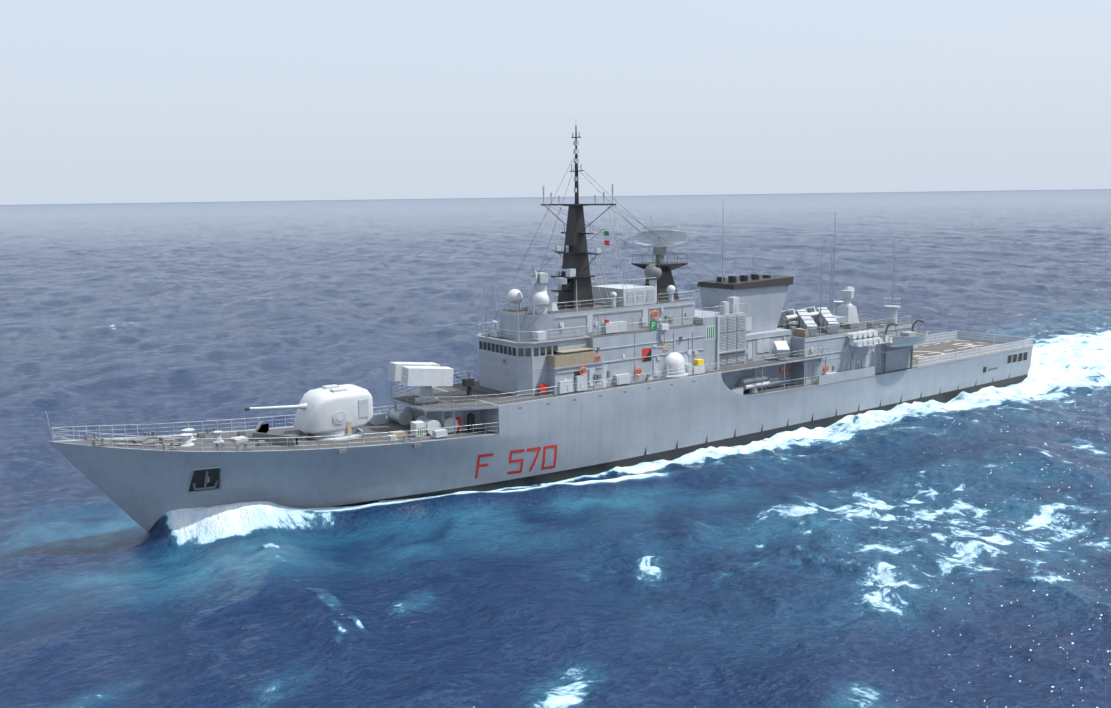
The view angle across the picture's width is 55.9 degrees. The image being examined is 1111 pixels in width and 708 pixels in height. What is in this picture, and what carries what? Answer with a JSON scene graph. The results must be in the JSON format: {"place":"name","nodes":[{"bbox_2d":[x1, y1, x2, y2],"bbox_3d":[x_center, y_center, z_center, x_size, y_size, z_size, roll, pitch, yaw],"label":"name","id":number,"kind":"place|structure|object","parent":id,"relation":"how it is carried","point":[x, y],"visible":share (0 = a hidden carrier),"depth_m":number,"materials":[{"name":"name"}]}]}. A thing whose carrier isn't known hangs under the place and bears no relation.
{"place":"outdoors","nodes":[
{"label":"outdoors","id":0,"kind":"place"},
{"bbox_2d":[0,189,1110,707],"bbox_3d":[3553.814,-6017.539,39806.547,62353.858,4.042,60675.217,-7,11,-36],"label":"sea","id":1,"kind":"structure","parent":0,"point":[954,553],"depth_m":89.45,"materials":[{"name":"liquid"}]},
{"bbox_2d":[46,125,1032,531],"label":"frigate","id":2,"kind":"object","parent":1,"relation":"on","point":[582,377],"visible":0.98,"depth_m":99.53,"materials":[{"name":"grey metal"}]},
{"bbox_2d":[0,0,1110,204],"label":"sky","id":3,"kind":"structure","parent":0,"point":[102,101],"materials":[{"name":"white"}]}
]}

